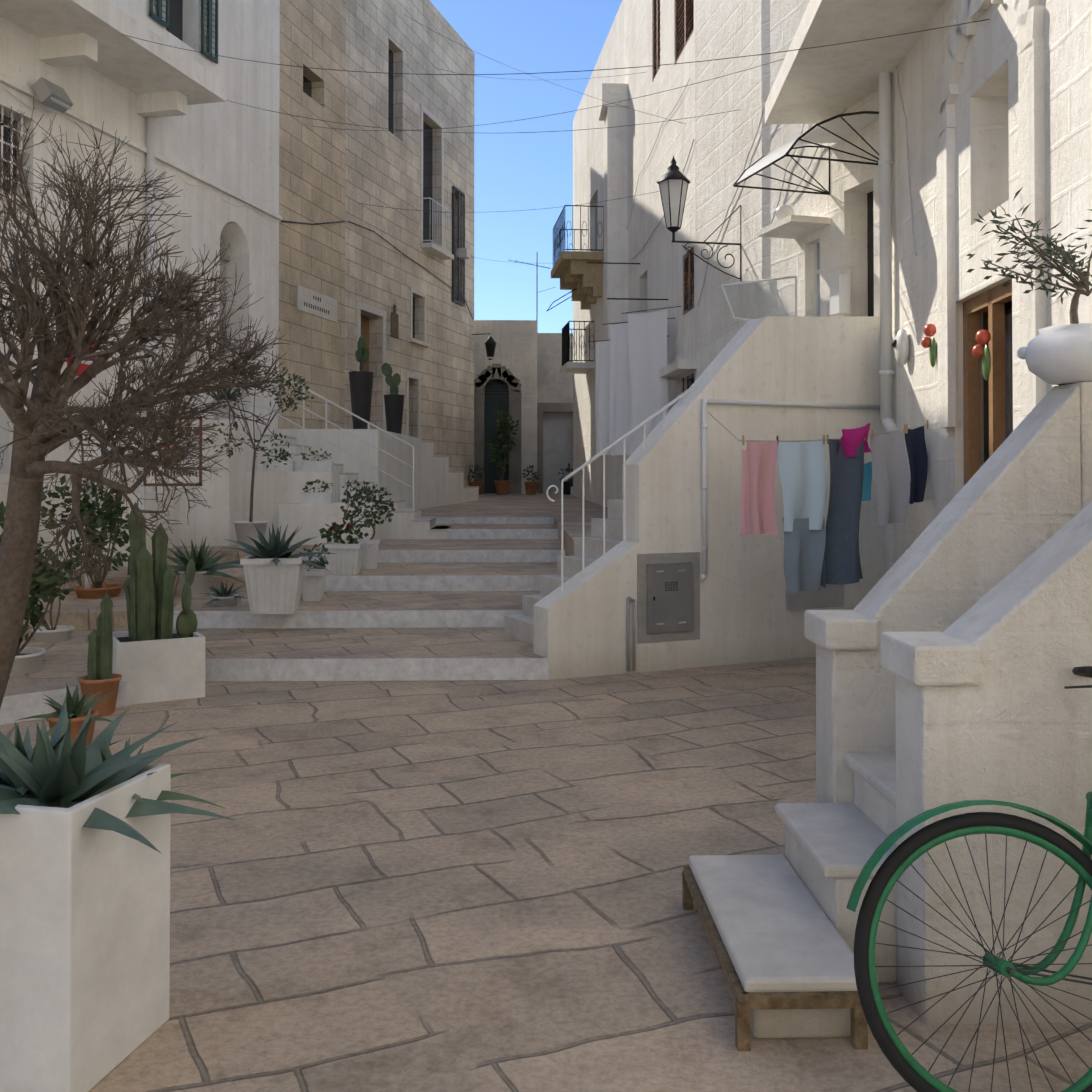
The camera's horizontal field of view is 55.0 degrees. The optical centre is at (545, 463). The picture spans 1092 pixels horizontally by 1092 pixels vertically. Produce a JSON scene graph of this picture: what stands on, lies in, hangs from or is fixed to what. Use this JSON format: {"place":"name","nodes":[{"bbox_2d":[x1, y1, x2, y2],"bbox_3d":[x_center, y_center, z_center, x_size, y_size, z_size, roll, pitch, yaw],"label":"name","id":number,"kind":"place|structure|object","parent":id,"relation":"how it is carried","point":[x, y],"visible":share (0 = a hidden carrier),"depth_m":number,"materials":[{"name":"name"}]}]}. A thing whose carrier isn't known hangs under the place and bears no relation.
{"place":"outdoors","nodes":[
{"label":"outdoors","id":0,"kind":"place"},
{"bbox_2d":[0,0,281,491],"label":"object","id":1,"kind":"object","parent":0,"point":[159,80],"visible":0.75,"depth_m":12.52,"materials":[{"name":"white paint"}]},
{"bbox_2d":[278,0,474,485],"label":"stone building","id":2,"kind":"structure","parent":0,"point":[327,173],"depth_m":21.41,"materials":[{"name":"beige stone"}]},
{"bbox_2d":[281,104,472,437],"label":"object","id":3,"kind":"object","parent":2,"relation":"attached to","point":[312,302],"visible":0.94,"depth_m":23.32,"materials":[{"name":"limestone"},{"name":"wood"}]},
{"bbox_2d":[472,333,496,359],"bbox_3d":[-1.572,-2.958,26.663,0.641,0.680,0.295,0,-1,-2],"label":"lantern","id":4,"kind":"object","parent":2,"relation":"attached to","point":[490,343],"visible":1,"depth_m":26.59,"materials":[{"name":"metal"}]},
{"bbox_2d":[430,0,621,332],"label":"sky","id":5,"kind":"structure","parent":0,"point":[513,171],"materials":[{"name":"blue"}]},
{"bbox_2d":[0,657,1091,1091],"bbox_3d":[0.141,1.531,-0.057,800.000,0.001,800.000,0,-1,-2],"label":"ground","id":6,"kind":"structure","parent":0,"point":[424,885],"depth_m":3.89,"materials":[{"name":"beige stone"}]},
{"bbox_2d":[0,763,170,1091],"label":"planter","id":7,"kind":"object","parent":6,"relation":"on","point":[84,956],"visible":0.79,"depth_m":2.59,"materials":[{"name":"concrete"}]},
{"bbox_2d":[0,697,237,853],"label":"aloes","id":8,"kind":"object","parent":7,"relation":"on","point":[63,769],"visible":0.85,"depth_m":2.76,"materials":[{"name":"plant"}]},
{"bbox_2d":[0,0,279,568],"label":"white building","id":9,"kind":"structure","parent":6,"relation":"on","point":[231,146],"depth_m":14.91,"materials":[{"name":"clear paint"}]},
{"bbox_2d":[122,16,989,262],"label":"wires","id":10,"kind":"object","parent":9,"relation":"attached to","point":[558,85],"visible":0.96,"depth_m":11.58,"materials":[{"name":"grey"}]},
{"bbox_2d":[0,96,290,707],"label":"bare tree","id":11,"kind":"object","parent":6,"relation":"on","point":[43,427],"visible":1,"depth_m":5.20,"materials":[{"name":"brown plant"}]},
{"bbox_2d":[0,336,572,748],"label":"potted plants","id":12,"kind":"object","parent":6,"relation":"on","point":[153,654],"visible":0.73,"depth_m":9.34,"materials":[{"name":"green plant"}]},
{"bbox_2d":[0,493,607,724],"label":"alley steps","id":13,"kind":"structure","parent":6,"relation":"on","point":[422,609],"depth_m":9.57,"materials":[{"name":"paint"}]},
{"bbox_2d":[70,411,202,587],"bbox_3d":[-3.979,0.506,9.911,0.413,2.007,2.660,1,-1,-41],"label":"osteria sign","id":14,"kind":"object","parent":13,"relation":"on","point":[192,478],"visible":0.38,"depth_m":9.05,"materials":[{"name":"wood"},{"name":"white painted board"}]},
{"bbox_2d":[71,420,478,566],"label":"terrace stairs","id":15,"kind":"structure","parent":13,"relation":"on","point":[276,496],"depth_m":14.67,"materials":[{"name":"stone"}]},
{"bbox_2d":[213,364,413,519],"bbox_3d":[-3.405,-0.165,15.369,2.941,2.565,0.032,0,-1,-2],"label":"railing","id":16,"kind":"object","parent":15,"relation":"on","point":[326,420],"visible":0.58,"depth_m":15.37,"materials":[{"name":"white metal"}]},
{"bbox_2d":[474,320,572,493],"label":"building","id":17,"kind":"structure","parent":6,"relation":"on","point":[527,355],"depth_m":27.56,"materials":[{"name":"grey paint"}]},
{"bbox_2d":[474,252,572,494],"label":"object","id":18,"kind":"object","parent":17,"relation":"attached to","point":[496,371],"visible":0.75,"depth_m":27.21,"materials":[{"name":"grey"}]},
{"bbox_2d":[505,316,884,679],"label":"landing wall","id":19,"kind":"structure","parent":6,"relation":"on","point":[752,609],"depth_m":8.66,"materials":[{"name":"paint"}]},
{"bbox_2d":[546,386,693,590],"bbox_3d":[0.611,0.181,8.378,1.330,1.638,0.028,0,-1,-24],"label":"railing","id":20,"kind":"object","parent":19,"relation":"on","point":[613,444],"visible":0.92,"depth_m":8.30,"materials":[{"name":"white metal"}]},
{"bbox_2d":[637,552,699,643],"bbox_3d":[0.989,1.070,8.354,0.574,0.705,0.045,0,-1,-24],"label":"meter box","id":21,"kind":"object","parent":19,"relation":"attached to","point":[668,597],"visible":1,"depth_m":8.34,"materials":[{"name":"metal"}]},
{"bbox_2d":[682,866,867,1050],"bbox_3d":[0.686,1.507,3.283,0.372,0.142,0.952,0,-1,-2],"label":"step frame","id":22,"kind":"object","parent":6,"relation":"on","point":[746,1003],"visible":0.85,"depth_m":2.81,"materials":[{"name":"brown wood"}]},
{"bbox_2d":[573,0,1091,573],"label":"buildings","id":23,"kind":"structure","parent":6,"relation":"on","point":[847,238],"depth_m":10.03,"materials":[{"name":"white stone"}]},
{"bbox_2d":[588,305,688,455],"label":"sheets","id":24,"kind":"object","parent":23,"relation":"on","point":[631,389],"visible":0.81,"depth_m":14.82,"materials":[{"name":"white fabric"}]},
{"bbox_2d":[656,155,740,280],"bbox_3d":[1.742,-2.779,11.839,0.995,1.400,0.338,0,-1,-2],"label":"lantern","id":25,"kind":"object","parent":23,"relation":"on","point":[673,181],"visible":1,"depth_m":11.78,"materials":[{"name":"metal"}]},
{"bbox_2d":[627,72,897,671],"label":"pipes","id":26,"kind":"object","parent":23,"relation":"attached to","point":[886,371],"visible":0.96,"depth_m":8.93,"materials":[{"name":"white metal"}]},
{"bbox_2d":[547,0,1046,484],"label":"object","id":27,"kind":"object","parent":23,"relation":"on","point":[814,85],"visible":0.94,"depth_m":8.22,"materials":[{"name":"paint"}]},
{"bbox_2d":[733,111,878,194],"bbox_3d":[2.393,-2.841,9.535,1.039,0.481,0.996,0,-1,-16],"label":"canopy","id":28,"kind":"object","parent":23,"relation":"on","point":[828,133],"visible":0.94,"depth_m":9.48,"materials":[{"name":"white glass"}]},
{"bbox_2d":[708,412,927,592],"bbox_3d":[2.159,0.265,7.856,1.762,1.353,0.825,0,-1,-2],"label":"laundry","id":29,"kind":"object","parent":23,"relation":"on","point":[817,553],"visible":1,"depth_m":7.70,"materials":[{"name":"multicoloured fabric"}]},
{"bbox_2d":[688,381,1091,1038],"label":"front stairs","id":30,"kind":"structure","parent":6,"relation":"on","point":[952,647],"depth_m":3.02,"materials":[{"name":"stone"}]},
{"bbox_2d":[967,187,1091,384],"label":"olive pot","id":31,"kind":"object","parent":30,"relation":"on","point":[1058,355],"visible":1,"depth_m":3.94,"materials":[{"name":"ceramic"}]},
{"bbox_2d":[846,666,1091,1091],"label":"bicycle","id":32,"kind":"object","parent":6,"relation":"on","point":[903,856],"visible":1,"depth_m":2.58,"materials":[{"name":"green painted metal"},{"name":"black rubber"},{"name":"bare metal"}]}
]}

